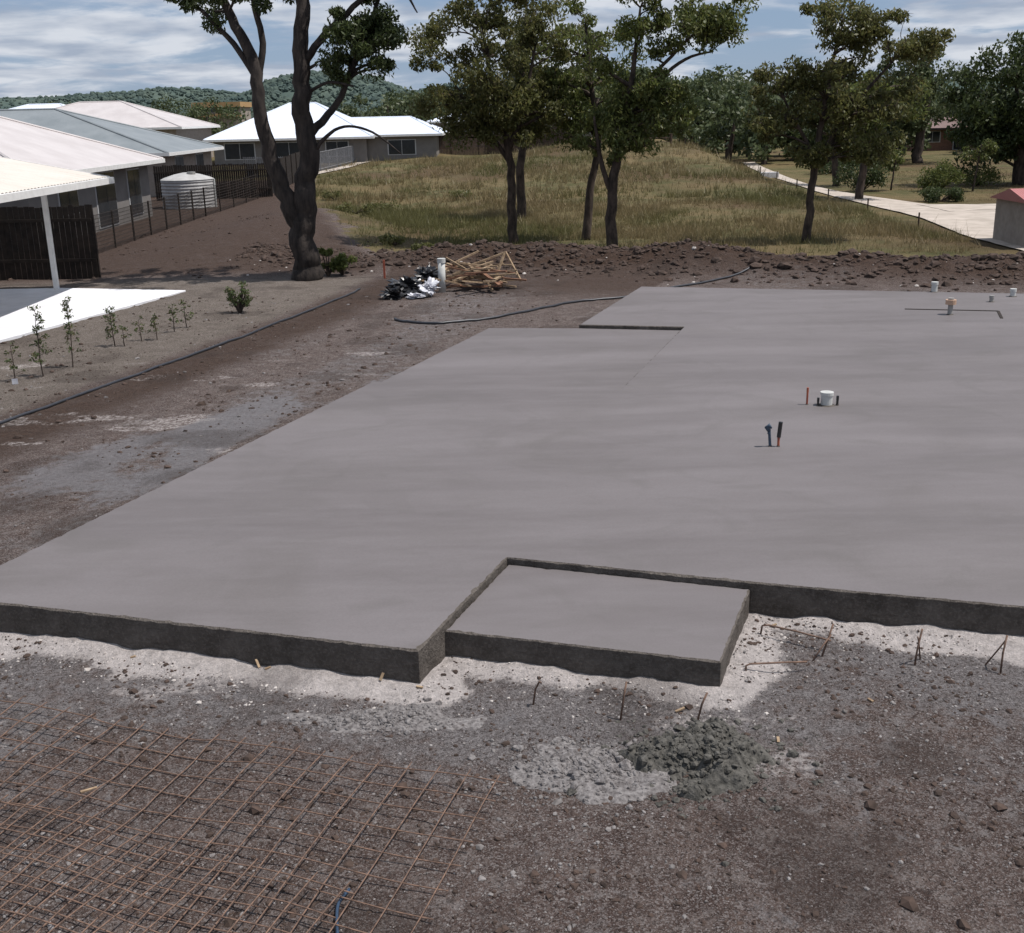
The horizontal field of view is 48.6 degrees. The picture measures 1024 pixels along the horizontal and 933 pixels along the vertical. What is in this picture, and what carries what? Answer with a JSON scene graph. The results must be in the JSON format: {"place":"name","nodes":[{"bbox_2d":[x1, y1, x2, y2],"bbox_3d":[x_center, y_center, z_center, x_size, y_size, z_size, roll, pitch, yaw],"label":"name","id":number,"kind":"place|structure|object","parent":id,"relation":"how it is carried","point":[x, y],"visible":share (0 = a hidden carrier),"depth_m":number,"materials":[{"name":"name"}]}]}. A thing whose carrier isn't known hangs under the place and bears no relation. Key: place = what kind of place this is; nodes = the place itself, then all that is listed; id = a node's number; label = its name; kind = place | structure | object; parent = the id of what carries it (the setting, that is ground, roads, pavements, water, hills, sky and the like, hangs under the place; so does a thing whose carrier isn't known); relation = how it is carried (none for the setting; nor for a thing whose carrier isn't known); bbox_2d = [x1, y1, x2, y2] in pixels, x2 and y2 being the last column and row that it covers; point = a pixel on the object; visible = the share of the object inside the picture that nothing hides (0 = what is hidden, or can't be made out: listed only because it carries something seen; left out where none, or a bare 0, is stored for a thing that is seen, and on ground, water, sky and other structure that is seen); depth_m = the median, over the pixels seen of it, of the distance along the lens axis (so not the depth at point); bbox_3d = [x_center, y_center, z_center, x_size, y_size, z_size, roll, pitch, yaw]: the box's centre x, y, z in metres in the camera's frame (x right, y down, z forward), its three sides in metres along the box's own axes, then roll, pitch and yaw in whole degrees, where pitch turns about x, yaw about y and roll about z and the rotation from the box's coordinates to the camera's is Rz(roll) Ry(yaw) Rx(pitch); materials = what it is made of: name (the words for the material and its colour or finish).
{"place":"outdoors","nodes":[
{"label":"outdoors","id":0,"kind":"place"},
{"bbox_2d":[0,95,57,108],"bbox_3d":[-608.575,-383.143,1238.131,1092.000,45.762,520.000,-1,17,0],"label":"hill","id":1,"kind":"structure","parent":0,"point":[6,102],"depth_m":1188.32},
{"bbox_2d":[6,86,238,112],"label":"hill","id":2,"kind":"structure","parent":0,"point":[146,97],"depth_m":882.61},
{"bbox_2d":[175,154,204,173],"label":"window glass","id":3,"kind":"object","parent":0,"point":[180,160],"visible":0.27,"depth_m":68.29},
{"bbox_2d":[173,70,420,117],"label":"hill","id":4,"kind":"structure","parent":0,"point":[279,91],"depth_m":664.14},
{"bbox_2d":[388,140,414,153],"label":"window glass","id":5,"kind":"object","parent":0,"point":[407,147],"visible":0.86,"depth_m":92.32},
{"bbox_2d":[0,138,1023,932],"bbox_3d":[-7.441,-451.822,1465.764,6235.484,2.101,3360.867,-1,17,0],"label":"ground","id":6,"kind":"structure","parent":0,"point":[92,478],"depth_m":7.95,"materials":[{"name":"soil"}]},
{"bbox_2d":[4,341,26,378],"bbox_3d":[-8.121,-1.716,18.471,0.315,0.671,0.272,-1,17,0],"label":"sapling","id":7,"kind":"object","parent":6,"relation":"on","point":[9,361],"visible":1,"depth_m":18.45,"materials":[{"name":"green plant"}]},
{"bbox_2d":[27,304,52,375],"bbox_3d":[-7.822,-2.077,18.699,0.308,1.199,0.373,14,23,40],"label":"sapling","id":8,"kind":"object","parent":6,"relation":"on","point":[38,341],"visible":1,"depth_m":18.69,"materials":[{"name":"green plant"}]},
{"bbox_2d":[0,204,100,279],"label":"timber fence","id":9,"kind":"object","parent":6,"relation":"on","point":[30,261],"visible":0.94,"depth_m":30.30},
{"bbox_2d":[60,296,82,366],"bbox_3d":[-7.526,-2.296,19.311,0.288,1.219,0.277,-1,17,0],"label":"sapling","id":10,"kind":"object","parent":6,"relation":"on","point":[69,331],"visible":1,"depth_m":19.26,"materials":[{"name":"green plant"}]},
{"bbox_2d":[0,165,152,247],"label":"walls","id":11,"kind":"structure","parent":6,"relation":"on","point":[86,195],"depth_m":46.02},
{"bbox_2d":[57,168,143,228],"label":"window frames","id":12,"kind":"structure","parent":11,"relation":"attached to","point":[126,170],"depth_m":44.73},
{"bbox_2d":[59,169,143,226],"bbox_3d":[-16.526,-9.966,42.869,2.775,2.000,12.499,4,18,16],"label":"window glass","id":13,"kind":"object","parent":12,"relation":"in","point":[106,198],"visible":0.69,"depth_m":45.01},
{"label":"soffit","id":14,"kind":"object","parent":11,"relation":"on","visible":0},
{"bbox_2d":[0,118,159,169],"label":"roof","id":15,"kind":"structure","parent":14,"relation":"on","point":[24,142],"depth_m":43.55,"materials":[{"name":"metal"}]},
{"bbox_2d":[0,116,162,158],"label":"ridge caps","id":16,"kind":"object","parent":15,"relation":"attached to","point":[2,153],"visible":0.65,"depth_m":47.34,"materials":[{"name":"metal"}]},
{"bbox_2d":[77,158,164,172],"bbox_3d":[-22.905,-11.331,43.602,14.960,0.170,14.560,-1,17,0],"label":"gutter","id":17,"kind":"object","parent":15,"relation":"attached to","point":[116,166],"visible":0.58,"depth_m":44.79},
{"bbox_2d":[0,288,185,341],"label":"neighbour patio slab","id":18,"kind":"structure","parent":6,"relation":"on","point":[17,319],"depth_m":26.04,"materials":[{"name":"white concrete"}]},
{"bbox_2d":[0,157,114,289],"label":"patio cover","id":19,"kind":"object","parent":18,"relation":"on","point":[18,175],"visible":1,"depth_m":26.32,"materials":[{"name":"beige metal"}]},
{"bbox_2d":[3,361,215,472],"bbox_3d":[-6.489,-0.822,16.546,3.980,0.116,6.860,-1,17,0],"label":"stone","id":20,"kind":"object","parent":6,"relation":"on","point":[201,403],"visible":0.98,"depth_m":16.67,"materials":[{"name":"stone"}]},
{"bbox_2d":[103,306,118,345],"bbox_3d":[-7.485,-2.615,21.129,0.264,0.769,0.331,-7,18,-18],"label":"sapling","id":21,"kind":"object","parent":6,"relation":"on","point":[110,321],"visible":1,"depth_m":21.10,"materials":[{"name":"green plant"}]},
{"bbox_2d":[43,174,258,275],"bbox_3d":[-13.141,-10.082,44.787,0.502,1.416,29.373,-1,17,-1],"label":"wire fence","id":22,"kind":"object","parent":6,"relation":"on","point":[149,217],"visible":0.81,"depth_m":44.05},
{"bbox_2d":[0,794,354,932],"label":"steel reinforcing","id":23,"kind":"object","parent":6,"relation":"on","point":[172,905],"visible":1,"depth_m":6.08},
{"bbox_2d":[147,151,211,196],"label":"walls","id":24,"kind":"structure","parent":6,"relation":"on","point":[190,159],"depth_m":63.19,"materials":[{"name":"paint"}]},
{"label":"soffit","id":25,"kind":"object","parent":24,"relation":"on","visible":0},
{"bbox_2d":[0,110,219,152],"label":"roof","id":26,"kind":"structure","parent":25,"relation":"on","point":[57,120],"depth_m":64.36,"materials":[{"name":"grey metal"}]},
{"bbox_2d":[0,108,222,152],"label":"ridge caps","id":27,"kind":"object","parent":26,"relation":"attached to","point":[61,110],"visible":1,"depth_m":65.59,"materials":[{"name":"grey metal"}]},
{"bbox_2d":[148,147,223,155],"bbox_3d":[-28.709,-18.259,66.386,20.760,0.170,12.360,-1,17,0],"label":"gutter","id":28,"kind":"object","parent":26,"relation":"attached to","point":[188,151],"visible":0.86,"depth_m":63.96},
{"bbox_2d":[0,288,360,424],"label":"black poly pipe","id":29,"kind":"object","parent":6,"relation":"on","point":[125,378],"visible":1,"depth_m":19.26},
{"bbox_2d":[155,128,213,156],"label":"walls","id":30,"kind":"structure","parent":6,"relation":"on","point":[200,134],"depth_m":96.53,"materials":[{"name":"paint"}]},
{"bbox_2d":[161,172,217,209],"bbox_3d":[-15.560,-13.323,54.605,2.587,1.710,2.513,-1,17,0],"label":"water tank","id":31,"kind":"object","parent":6,"relation":"on","point":[175,184],"visible":0.62,"depth_m":53.65,"materials":[{"name":"metal"}]},
{"bbox_2d":[7,212,388,282],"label":"spoil clods","id":32,"kind":"object","parent":6,"relation":"on","point":[10,279],"visible":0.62,"depth_m":35.98,"materials":[{"name":"soil"}]},
{"bbox_2d":[153,163,272,200],"bbox_3d":[-15.559,-14.848,59.060,5.976,1.813,0.110,-3,17,-6],"label":"timber fence","id":33,"kind":"object","parent":6,"relation":"on","point":[231,173],"visible":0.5,"depth_m":59.02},
{"bbox_2d":[197,107,250,133],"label":"walls","id":34,"kind":"structure","parent":6,"relation":"on","point":[237,121],"depth_m":187.36,"materials":[{"name":"brick"}]},
{"bbox_2d":[191,102,251,107],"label":"parapet","id":35,"kind":"structure","parent":34,"relation":"on","point":[242,104],"depth_m":185.50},
{"bbox_2d":[223,281,252,313],"bbox_3d":[-5.931,-3.660,24.570,0.610,0.725,0.588,-9,19,-22],"label":"garden shrub","id":36,"kind":"object","parent":6,"relation":"on","point":[240,305],"visible":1,"depth_m":24.52,"materials":[{"name":"green plant"}]},
{"bbox_2d":[0,695,505,932],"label":"steel reinforcing","id":37,"kind":"object","parent":6,"relation":"on","point":[188,866],"visible":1,"depth_m":6.66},
{"bbox_2d":[0,291,552,551],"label":"gravel","id":38,"kind":"structure","parent":6,"relation":"on","point":[211,382],"depth_m":19.24,"materials":[{"name":"gravel"}]},
{"bbox_2d":[0,291,557,540],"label":"soil crumbs","id":39,"kind":"object","parent":6,"relation":"on","point":[220,410],"visible":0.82,"depth_m":19.30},
{"bbox_2d":[268,151,299,192],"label":"timber fence","id":40,"kind":"object","parent":6,"relation":"on","point":[290,163],"visible":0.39,"depth_m":68.96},
{"bbox_2d":[213,139,367,164],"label":"walls","id":41,"kind":"structure","parent":6,"relation":"on","point":[360,152],"depth_m":91.95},
{"bbox_2d":[224,141,349,159],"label":"window frames","id":42,"kind":"structure","parent":41,"relation":"attached to","point":[276,142],"depth_m":91.75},
{"bbox_2d":[225,141,347,158],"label":"window glass","id":43,"kind":"object","parent":42,"relation":"in","point":[232,151],"visible":0.46,"depth_m":91.82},
{"bbox_2d":[164,0,417,280],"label":"eucalyptus tree","id":44,"kind":"object","parent":6,"relation":"on","point":[362,36],"visible":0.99,"depth_m":27.86,"materials":[{"name":"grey plant"}]},
{"bbox_2d":[317,246,335,275],"bbox_3d":[-4.872,-5.462,30.004,0.694,0.850,0.468,-6,18,-15],"label":"round shrub","id":45,"kind":"object","parent":6,"relation":"on","point":[323,252],"visible":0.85,"depth_m":29.94,"materials":[{"name":"green plant"}]},
{"bbox_2d":[319,145,353,170],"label":"tubular fence","id":46,"kind":"object","parent":6,"relation":"on","point":[328,164],"visible":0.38,"depth_m":86.53,"materials":[{"name":"grey metal"}]},
{"bbox_2d":[329,252,356,274],"bbox_3d":[-4.545,-5.380,30.052,0.868,0.648,0.830,-1,17,0],"label":"round shrub","id":47,"kind":"object","parent":6,"relation":"on","point":[342,262],"visible":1,"depth_m":29.87,"materials":[{"name":"green plant"}]},
{"bbox_2d":[335,888,350,932],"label":"blue poly pipe","id":48,"kind":"object","parent":6,"relation":"on","point":[344,894],"visible":0.92,"depth_m":5.94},
{"bbox_2d":[336,201,373,214],"bbox_3d":[-6.233,-10.190,44.831,1.635,0.619,0.875,-5,18,-13],"label":"weed clump","id":49,"kind":"object","parent":6,"relation":"on","point":[364,207],"visible":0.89,"depth_m":44.77,"materials":[{"name":"green plant"}]},
{"bbox_2d":[219,689,553,750],"bbox_3d":[-0.877,1.750,7.860,2.324,0.103,0.758,-1,17,0],"label":"gravel spill","id":50,"kind":"object","parent":6,"relation":"on","point":[406,719],"visible":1,"depth_m":7.82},
{"bbox_2d":[378,232,405,244],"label":"weed clump","id":51,"kind":"object","parent":6,"relation":"on","point":[394,240],"visible":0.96,"depth_m":36.39,"materials":[{"name":"green plant"}]},
{"bbox_2d":[367,136,440,161],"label":"walls","id":52,"kind":"structure","parent":6,"relation":"on","point":[429,145],"depth_m":92.42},
{"bbox_2d":[437,258,445,292],"bbox_3d":[-1.659,-4.494,26.813,0.199,0.850,0.199,-1,17,0],"label":"drain pipe riser","id":53,"kind":"object","parent":6,"relation":"on","point":[441,262],"visible":0.88,"depth_m":26.73,"materials":[{"name":"white plastic"}]},
{"bbox_2d":[378,250,526,299],"bbox_3d":[-1.277,-4.548,26.905,2.701,0.895,3.660,7,19,25],"label":"rubbish heap","id":54,"kind":"object","parent":6,"relation":"on","point":[409,287],"visible":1,"depth_m":27.01,"materials":[{"name":"black plastic"}]},
{"bbox_2d":[439,134,486,154],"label":"timber fence","id":55,"kind":"object","parent":6,"relation":"on","point":[475,147],"visible":0.35,"depth_m":96.85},
{"bbox_2d":[404,0,572,243],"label":"gum tree","id":56,"kind":"object","parent":6,"relation":"on","point":[491,104],"visible":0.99,"depth_m":34.98,"materials":[{"name":"green plant"}]},
{"bbox_2d":[1,613,1020,736],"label":"stone chips","id":57,"kind":"object","parent":6,"relation":"on","point":[86,670],"visible":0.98,"depth_m":8.41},
{"bbox_2d":[0,287,1023,683],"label":"floor slab","id":58,"kind":"structure","parent":6,"relation":"on","point":[388,529],"depth_m":11.34,"materials":[{"name":"concrete"}]},
{"bbox_2d":[819,390,834,406],"bbox_3d":[4.082,-0.872,14.699,0.217,0.196,0.217,-1,17,0],"label":"drain pipe","id":59,"kind":"object","parent":58,"relation":"on","point":[827,398],"visible":1,"depth_m":14.64,"materials":[{"name":"white plastic"}]},
{"bbox_2d":[0,63,1023,164],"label":"distant trees","id":60,"kind":"object","parent":6,"relation":"on","point":[723,102],"visible":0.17,"depth_m":107.98,"materials":[{"name":"green plant"}]},
{"bbox_2d":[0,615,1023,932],"bbox_3d":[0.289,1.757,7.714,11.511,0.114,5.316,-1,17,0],"label":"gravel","id":61,"kind":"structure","parent":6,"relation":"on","point":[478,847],"depth_m":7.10,"materials":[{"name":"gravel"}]},
{"bbox_2d":[0,617,1023,932],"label":"soil crumbs","id":62,"kind":"object","parent":6,"relation":"on","point":[254,809],"visible":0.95,"depth_m":6.97,"materials":[{"name":"soil"}]},
{"bbox_2d":[382,328,680,388],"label":"patio slab","id":63,"kind":"structure","parent":6,"relation":"on","point":[585,358],"depth_m":18.20,"materials":[{"name":"concrete"}]},
{"bbox_2d":[487,124,575,153],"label":"timber fence","id":64,"kind":"object","parent":6,"relation":"on","point":[490,150],"visible":0.1,"depth_m":94.85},
{"bbox_2d":[477,0,591,218],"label":"gum tree","id":65,"kind":"object","parent":6,"relation":"on","point":[546,37],"visible":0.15,"depth_m":42.96,"materials":[{"name":"green plant"}]},
{"bbox_2d":[291,135,822,212],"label":"dry grass","id":66,"kind":"structure","parent":6,"relation":"on","point":[625,167],"depth_m":62.72,"materials":[{"name":"plant"}]},
{"bbox_2d":[394,266,750,323],"bbox_3d":[2.107,-3.893,25.372,10.006,0.342,1.214,-12,20,-30],"label":"black poly pipe","id":67,"kind":"object","parent":6,"relation":"on","point":[529,310],"visible":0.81,"depth_m":24.20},
{"bbox_2d":[531,0,633,239],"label":"gum tree","id":68,"kind":"object","parent":6,"relation":"on","point":[581,95],"visible":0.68,"depth_m":35.75,"materials":[{"name":"green plant"}]},
{"bbox_2d":[445,565,749,686],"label":"porch slab","id":69,"kind":"structure","parent":6,"relation":"on","point":[600,624],"depth_m":8.69,"materials":[{"name":"concrete"}]},
{"bbox_2d":[437,707,773,831],"bbox_3d":[0.582,1.904,7.292,2.131,0.101,1.449,-1,17,0],"label":"gravel spill","id":70,"kind":"object","parent":6,"relation":"on","point":[590,774],"visible":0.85,"depth_m":7.14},
{"bbox_2d":[227,238,1023,292],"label":"spoil clods","id":71,"kind":"object","parent":6,"relation":"on","point":[754,261],"visible":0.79,"depth_m":29.53,"materials":[{"name":"soil"}]},
{"bbox_2d":[569,0,761,245],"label":"gum tree","id":72,"kind":"object","parent":6,"relation":"on","point":[709,24],"visible":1,"depth_m":32.29,"materials":[{"name":"green plant"}]},
{"bbox_2d":[535,696,823,866],"bbox_3d":[1.188,1.810,7.338,1.811,0.233,1.672,-16,23,-40],"label":"concrete spill","id":73,"kind":"object","parent":6,"relation":"on","point":[712,756],"visible":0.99,"depth_m":7.19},
{"bbox_2d":[745,661,806,670],"bbox_3d":[1.954,1.488,8.394,0.485,0.117,0.021,-4,17,-9],"label":"starter bar","id":74,"kind":"object","parent":6,"relation":"on","point":[774,663],"visible":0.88,"depth_m":8.38,"materials":[{"name":"metal"}]},
{"bbox_2d":[760,624,830,641],"bbox_3d":[2.211,1.327,8.855,0.564,0.124,0.035,8,20,28],"label":"starter bar","id":75,"kind":"object","parent":6,"relation":"on","point":[792,630],"visible":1,"depth_m":8.86,"materials":[{"name":"metal"}]},
{"bbox_2d":[595,711,1007,930],"bbox_3d":[1.760,2.030,6.797,2.353,0.082,2.377,-1,17,0],"label":"stone","id":76,"kind":"object","parent":6,"relation":"on","point":[909,903],"visible":1,"depth_m":5.93,"materials":[{"name":"stone"}]},
{"bbox_2d":[809,155,859,174],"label":"round shrub","id":77,"kind":"object","parent":6,"relation":"on","point":[827,169],"visible":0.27,"depth_m":71.21,"materials":[{"name":"green plant"}]},
{"bbox_2d":[789,64,887,185],"bbox_3d":[17.073,-17.843,59.550,5.130,6.326,4.303,-1,17,0],"label":"gum tree","id":78,"kind":"object","parent":6,"relation":"on","point":[810,134],"visible":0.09,"depth_m":59.70,"materials":[{"name":"green plant"}]},
{"bbox_2d":[741,0,955,242],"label":"gum tree","id":79,"kind":"object","parent":6,"relation":"on","point":[830,103],"visible":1,"depth_m":34.03,"materials":[{"name":"green plant"}]},
{"bbox_2d":[832,162,889,189],"bbox_3d":[17.260,-14.418,56.030,2.606,1.646,2.373,-8,19,-21],"label":"round shrub","id":80,"kind":"object","parent":6,"relation":"on","point":[873,174],"visible":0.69,"depth_m":55.70,"materials":[{"name":"green plant"}]},
{"bbox_2d":[824,67,933,198],"bbox_3d":[15.901,-14.693,50.056,4.843,5.923,3.458,-1,17,0],"label":"gum tree","id":81,"kind":"object","parent":6,"relation":"on","point":[911,115],"visible":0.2,"depth_m":49.50,"materials":[{"name":"green plant"}]},
{"bbox_2d":[880,145,906,189],"bbox_3d":[18.911,-14.834,56.227,1.167,2.193,1.261,-1,17,0],"label":"young tree","id":82,"kind":"object","parent":6,"relation":"on","point":[894,167],"visible":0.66,"depth_m":56.06,"materials":[{"name":"green plant"}]},
{"bbox_2d":[863,40,989,163],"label":"spreading shade tree","id":83,"kind":"object","parent":6,"relation":"on","point":[919,126],"visible":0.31,"depth_m":79.72,"materials":[{"name":"green plant"}]},
{"bbox_2d":[902,130,977,150],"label":"walls","id":84,"kind":"structure","parent":6,"relation":"on","point":[943,145],"depth_m":104.19,"materials":[{"name":"brown brick"}]},
{"bbox_2d":[914,158,966,189],"bbox_3d":[21.095,-14.271,55.336,2.242,1.593,2.742,14,23,40],"label":"round shrub","id":85,"kind":"object","parent":6,"relation":"on","point":[937,176],"visible":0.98,"depth_m":54.85,"materials":[{"name":"green plant"}]},
{"bbox_2d":[917,185,965,202],"bbox_3d":[18.662,-11.771,49.048,1.941,0.851,1.579,-1,17,0],"label":"round shrub","id":86,"kind":"object","parent":6,"relation":"on","point":[954,193],"visible":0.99,"depth_m":48.81,"materials":[{"name":"green plant"}]},
{"bbox_2d":[934,30,1023,184],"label":"spreading shade tree","id":87,"kind":"object","parent":6,"relation":"on","point":[976,113],"visible":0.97,"depth_m":56.79,"materials":[{"name":"green plant"}]},
{"bbox_2d":[959,138,998,190],"bbox_3d":[22.353,-14.467,54.316,1.864,2.484,1.392,-1,17,0],"label":"young tree","id":88,"kind":"object","parent":6,"relation":"on","point":[988,147],"visible":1,"depth_m":54.01,"materials":[{"name":"green plant"}]},
{"bbox_2d":[955,161,1005,186],"bbox_3d":[23.978,-15.082,58.367,2.722,1.389,2.346,-16,23,-40],"label":"round shrub","id":89,"kind":"object","parent":6,"relation":"on","point":[992,174],"visible":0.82,"depth_m":57.99,"materials":[{"name":"green plant"}]},
{"bbox_2d":[990,188,1023,246],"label":"garden shed","id":90,"kind":"structure","parent":6,"relation":"on","point":[1009,221],"depth_m":33.47,"materials":[{"name":"metal"}]},
{"bbox_2d":[0,0,1023,97],"label":"sky","id":91,"kind":"structure","parent":0,"point":[48,48],"materials":[{"name":"blue"}]},
{"bbox_2d":[317,187,987,255],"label":"dry grass","id":92,"kind":"structure","parent":0,"point":[434,219],"depth_m":40.57,"materials":[{"name":"plant"}]},
{"bbox_2d":[744,162,1023,250],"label":"driveway","id":93,"kind":"structure","parent":0,"point":[980,223],"depth_m":43.09,"materials":[{"name":"concrete"}]},
{"bbox_2d":[819,168,1023,201],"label":"dry grass","id":94,"kind":"structure","parent":0,"point":[903,180],"depth_m":59.70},
{"bbox_2d":[925,131,969,148],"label":"window glass","id":95,"kind":"object","parent":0,"point":[936,136],"visible":0.31,"depth_m":103.95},
{"bbox_2d":[918,204,995,210],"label":"driveway","id":96,"kind":"structure","parent":0,"point":[954,207],"depth_m":45.84,"materials":[{"name":"concrete"}]},
{"label":"soffit","id":97,"kind":"object","parent":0,"visible":0},
{"bbox_2d":[58,102,215,127],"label":"roof","id":98,"kind":"structure","parent":97,"relation":"on","point":[121,112],"depth_m":94.22,"materials":[{"name":"metal"}]},
{"bbox_2d":[55,101,217,126],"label":"ridge caps","id":99,"kind":"object","parent":98,"relation":"attached to","point":[139,109],"visible":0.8,"depth_m":96.11,"materials":[{"name":"metal"}]},
{"bbox_2d":[146,125,219,129],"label":"gutter","id":100,"kind":"object","parent":98,"relation":"attached to","point":[160,128],"visible":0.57,"depth_m":90.89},
{"label":"soffit","id":101,"kind":"object","parent":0,"visible":0},
{"bbox_2d":[14,104,61,108],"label":"roof","id":102,"kind":"structure","parent":101,"relation":"on","point":[41,106],"depth_m":109.20,"materials":[{"name":"white metal"}]},
{"label":"soffit","id":103,"kind":"object","parent":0,"visible":0},
{"bbox_2d":[206,103,369,139],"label":"roof","id":104,"kind":"structure","parent":103,"relation":"on","point":[281,122],"depth_m":92.62,"materials":[{"name":"white metal"}]},
{"bbox_2d":[203,102,372,139],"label":"ridge caps","id":105,"kind":"object","parent":104,"relation":"attached to","point":[321,105],"visible":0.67,"depth_m":93.61,"materials":[{"name":"white metal"}]},
{"bbox_2d":[202,136,374,141],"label":"gutter","id":106,"kind":"object","parent":104,"relation":"attached to","point":[281,139],"visible":0.34,"depth_m":91.01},
{"label":"soffit","id":107,"kind":"object","parent":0,"visible":0},
{"bbox_2d":[349,117,446,134],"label":"roof","id":108,"kind":"structure","parent":107,"relation":"on","point":[393,125],"depth_m":94.32,"materials":[{"name":"white metal"}]},
{"bbox_2d":[373,133,444,136],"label":"gutter","id":109,"kind":"object","parent":108,"relation":"attached to","point":[398,135],"visible":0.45,"depth_m":91.55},
{"label":"soffit","id":110,"kind":"object","parent":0,"visible":0},
{"bbox_2d":[931,116,958,127],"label":"roof","id":111,"kind":"structure","parent":110,"relation":"on","point":[943,124],"depth_m":104.53,"materials":[{"name":"metal"}]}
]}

